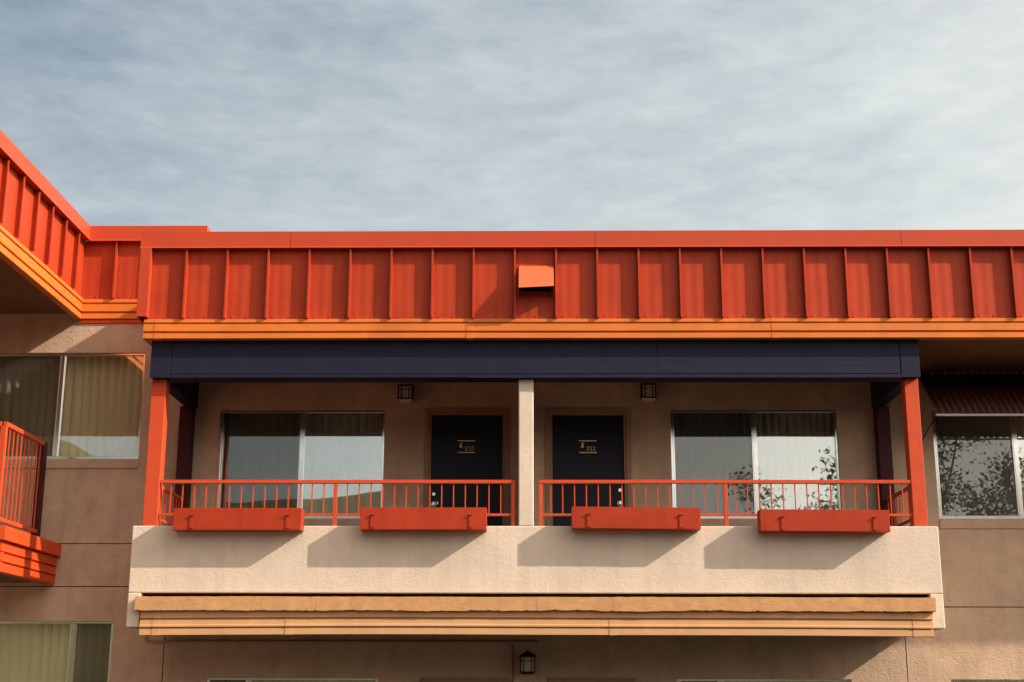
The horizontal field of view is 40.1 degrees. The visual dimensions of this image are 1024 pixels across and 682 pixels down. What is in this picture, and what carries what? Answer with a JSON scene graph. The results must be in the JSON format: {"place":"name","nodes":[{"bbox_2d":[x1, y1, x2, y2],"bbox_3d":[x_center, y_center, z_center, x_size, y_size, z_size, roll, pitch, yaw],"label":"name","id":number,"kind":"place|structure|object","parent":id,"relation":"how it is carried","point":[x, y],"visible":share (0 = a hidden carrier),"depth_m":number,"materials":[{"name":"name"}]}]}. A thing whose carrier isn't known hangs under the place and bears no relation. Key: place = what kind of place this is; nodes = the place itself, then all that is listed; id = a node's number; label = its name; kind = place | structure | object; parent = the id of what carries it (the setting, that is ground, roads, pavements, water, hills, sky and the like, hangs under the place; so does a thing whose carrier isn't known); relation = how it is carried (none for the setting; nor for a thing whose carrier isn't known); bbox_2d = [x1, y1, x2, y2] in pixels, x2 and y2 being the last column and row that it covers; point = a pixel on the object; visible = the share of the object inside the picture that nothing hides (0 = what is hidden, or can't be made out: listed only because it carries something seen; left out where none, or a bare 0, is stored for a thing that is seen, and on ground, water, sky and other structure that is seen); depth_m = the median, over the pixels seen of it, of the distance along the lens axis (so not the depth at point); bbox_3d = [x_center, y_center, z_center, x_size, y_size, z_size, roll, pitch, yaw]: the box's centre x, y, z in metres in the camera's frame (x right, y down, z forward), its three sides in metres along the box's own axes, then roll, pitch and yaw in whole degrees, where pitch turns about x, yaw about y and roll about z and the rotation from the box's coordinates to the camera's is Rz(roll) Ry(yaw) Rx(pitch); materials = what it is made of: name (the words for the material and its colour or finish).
{"place":"outdoors","nodes":[
{"label":"outdoors","id":0,"kind":"place"},
{"bbox_2d":[0,0,1023,231],"label":"sky","id":1,"kind":"structure","parent":0,"point":[219,115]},
{"label":"ground","id":2,"kind":"structure","parent":0,"visible":0},
{"bbox_2d":[0,129,210,584],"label":"motel wing","id":3,"kind":"structure","parent":2,"relation":"on","point":[49,235],"depth_m":17.59,"materials":[{"name":"red metal"}]},
{"bbox_2d":[0,421,47,536],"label":"balcony railing","id":4,"kind":"object","parent":3,"relation":"on","point":[34,528],"visible":0.91,"depth_m":16.88,"materials":[{"name":"red metal"}]},
{"bbox_2d":[0,230,1023,681],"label":"motel building","id":5,"kind":"structure","parent":2,"relation":"on","point":[856,332],"depth_m":16.59,"materials":[{"name":"beige paint"}]},
{"bbox_2d":[0,624,111,681],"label":"curtain","id":6,"kind":"object","parent":5,"relation":"hanging from","point":[34,652],"visible":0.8,"depth_m":17.68,"materials":[{"name":"fabric"}]},
{"bbox_2d":[0,621,113,681],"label":"window","id":7,"kind":"structure","parent":5,"relation":"in","point":[74,624],"depth_m":17.56,"materials":[{"name":"metal"}]},
{"bbox_2d":[0,356,143,456],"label":"curtain","id":8,"kind":"object","parent":5,"relation":"hanging from","point":[101,406],"visible":0.76,"depth_m":18.48,"materials":[{"name":"fabric"}]},
{"bbox_2d":[0,353,145,467],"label":"window","id":9,"kind":"structure","parent":5,"relation":"in","point":[63,356],"depth_m":18.16,"materials":[{"name":"metal"}]},
{"bbox_2d":[173,508,304,531],"bbox_3d":[-3.109,2.037,15.962,1.451,0.248,0.251,0,-14,1],"label":"planter box","id":10,"kind":"object","parent":5,"relation":"attached to","point":[238,519],"visible":1,"depth_m":15.87,"materials":[{"name":"red paint"}]},
{"bbox_2d":[206,678,377,681],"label":"window","id":11,"kind":"structure","parent":5,"relation":"in","point":[207,679],"depth_m":17.38,"materials":[{"name":"metal"}]},
{"bbox_2d":[220,413,365,512],"bbox_3d":[-2.874,1.621,18.244,1.992,1.500,0.126,0,-14,1],"label":"curtain","id":12,"kind":"object","parent":5,"relation":"hanging from","point":[260,446],"visible":0.76,"depth_m":18.25,"materials":[{"name":"beige fabric"}]},
{"bbox_2d":[210,680,375,681],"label":"curtain","id":13,"kind":"object","parent":5,"relation":"hanging from","point":[294,681],"visible":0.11,"depth_m":17.55,"materials":[{"name":"beige fabric"}]},
{"bbox_2d":[216,410,384,525],"bbox_3d":[-2.718,1.644,18.039,2.148,1.534,0.122,0,-14,1],"label":"window","id":14,"kind":"structure","parent":5,"relation":"in","point":[307,522],"depth_m":18.09,"materials":[{"name":"metal"}]},
{"bbox_2d":[158,480,514,525],"bbox_3d":[-2.075,2.055,16.909,4.244,0.536,1.522,0,-14,1],"label":"balcony railing","id":15,"kind":"object","parent":5,"relation":"on","point":[334,514],"visible":0.71,"depth_m":16.22,"materials":[{"name":"red metal"}]},
{"bbox_2d":[144,636,537,642],"bbox_3d":[-2.128,3.697,17.440,4.908,0.118,0.036,0,-14,1],"label":"conduit","id":16,"kind":"object","parent":5,"relation":"attached to","point":[340,641],"visible":0.88,"depth_m":17.42,"materials":[{"name":"brown"}]},
{"bbox_2d":[363,413,382,507],"bbox_3d":[-1.762,1.615,18.211,0.384,1.500,0.031,0,-14,1],"label":"curtain","id":17,"kind":"object","parent":5,"relation":"hanging from","point":[373,448],"visible":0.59,"depth_m":18.23,"materials":[{"name":"beige fabric"}]},
{"bbox_2d":[397,384,413,402],"bbox_3d":[-1.373,0.686,18.123,0.200,0.214,0.191,0,-14,1],"label":"wall lantern","id":18,"kind":"object","parent":5,"relation":"attached to","point":[405,393],"depth_m":18.05,"materials":[{"name":"black metal"}]},
{"bbox_2d":[360,507,486,531],"bbox_3d":[-1.002,2.028,15.932,1.427,0.249,0.251,0,-14,1],"label":"planter box","id":19,"kind":"object","parent":5,"relation":"attached to","point":[468,519],"visible":1,"depth_m":15.84,"materials":[{"name":"red paint"}]},
{"bbox_2d":[420,678,508,681],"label":"door","id":20,"kind":"structure","parent":5,"relation":"in","point":[421,679],"depth_m":17.29,"materials":[{"name":"black paint"}]},
{"bbox_2d":[423,408,509,525],"bbox_3d":[-0.580,1.905,17.921,1.093,2.121,0.115,0,-14,1],"label":"door","id":21,"kind":"structure","parent":5,"relation":"in","point":[460,443],"depth_m":18.03,"materials":[{"name":"black paint"}]},
{"bbox_2d":[512,643,512,681],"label":"conduit","id":22,"kind":"object","parent":5,"relation":"attached to","point":[512,662],"visible":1,"depth_m":17.34,"materials":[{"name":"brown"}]},
{"bbox_2d":[519,649,535,674],"bbox_3d":[0.192,3.949,17.259,0.216,0.300,0.199,0,-14,1],"label":"wall lantern","id":23,"kind":"object","parent":5,"relation":"attached to","point":[527,662],"depth_m":17.18,"materials":[{"name":"black metal"}]},
{"bbox_2d":[519,265,553,296],"bbox_3d":[0.284,-0.741,16.465,0.411,0.389,0.268,0,-14,1],"label":"vent hood","id":24,"kind":"object","parent":5,"relation":"attached to","point":[536,278],"visible":1,"depth_m":16.48,"materials":[{"name":"orange paint"}]},
{"bbox_2d":[545,408,631,525],"bbox_3d":[0.977,1.903,17.897,1.093,2.121,0.115,0,-14,1],"label":"door","id":25,"kind":"structure","parent":5,"relation":"in","point":[582,443],"depth_m":18.01,"materials":[{"name":"black paint"}]},
{"bbox_2d":[547,678,635,681],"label":"door","id":26,"kind":"structure","parent":5,"relation":"in","point":[548,679],"depth_m":17.27,"materials":[{"name":"black paint"}]},
{"bbox_2d":[571,507,700,530],"bbox_3d":[1.402,2.016,15.897,1.447,0.253,0.251,0,-14,1],"label":"planter box","id":27,"kind":"object","parent":5,"relation":"attached to","point":[639,518],"visible":1,"depth_m":15.80,"materials":[{"name":"red paint"}]},
{"bbox_2d":[640,383,656,401],"bbox_3d":[1.757,0.670,18.078,0.200,0.214,0.191,0,-14,1],"label":"wall lantern","id":28,"kind":"object","parent":5,"relation":"attached to","point":[648,392],"depth_m":18.00,"materials":[{"name":"black metal"}]},
{"bbox_2d":[539,480,912,525],"bbox_3d":[2.520,2.049,16.839,4.396,0.536,1.522,0,-14,1],"label":"balcony railing","id":29,"kind":"object","parent":5,"relation":"on","point":[890,498],"visible":0.77,"depth_m":16.16,"materials":[{"name":"red metal"}]},
{"bbox_2d":[681,681,808,681],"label":"curtain","id":30,"kind":"object","parent":5,"relation":"hanging from","point":[746,681],"visible":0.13,"depth_m":17.46,"materials":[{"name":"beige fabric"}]},
{"bbox_2d":[672,413,837,513],"bbox_3d":[3.130,1.613,18.153,2.303,1.500,0.141,0,-14,1],"label":"curtain","id":31,"kind":"object","parent":5,"relation":"hanging from","point":[790,446],"visible":0.7,"depth_m":18.16,"materials":[{"name":"beige fabric"}]},
{"bbox_2d":[670,410,840,525],"bbox_3d":[3.112,1.636,17.949,2.148,1.534,0.122,0,-14,1],"label":"window","id":32,"kind":"structure","parent":5,"relation":"in","point":[705,520],"depth_m":17.97,"materials":[{"name":"metal"}]},
{"bbox_2d":[677,679,850,681],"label":"window","id":33,"kind":"structure","parent":5,"relation":"in","point":[678,680],"depth_m":17.29,"materials":[{"name":"metal"}]},
{"bbox_2d":[757,509,889,533],"bbox_3d":[3.520,2.040,15.858,1.450,0.252,0.251,0,-14,1],"label":"planter box","id":34,"kind":"object","parent":5,"relation":"attached to","point":[823,521],"visible":1,"depth_m":15.76,"materials":[{"name":"red paint"}]},
{"bbox_2d":[919,372,1023,440],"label":"awning","id":35,"kind":"object","parent":5,"relation":"attached to","point":[980,392],"depth_m":17.69,"materials":[{"name":"red metal"}]},
{"bbox_2d":[931,410,1023,528],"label":"window","id":36,"kind":"structure","parent":5,"relation":"in","point":[944,524],"depth_m":17.74,"materials":[{"name":"metal"}]},
{"bbox_2d":[935,413,1023,515],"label":"curtain","id":37,"kind":"object","parent":5,"relation":"hanging from","point":[976,467],"visible":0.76,"depth_m":18.10,"materials":[{"name":"beige fabric"}]},
{"bbox_2d":[951,680,1023,681],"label":"window","id":38,"kind":"structure","parent":5,"relation":"in","point":[951,680],"depth_m":17.25,"materials":[{"name":"metal"}]}
]}

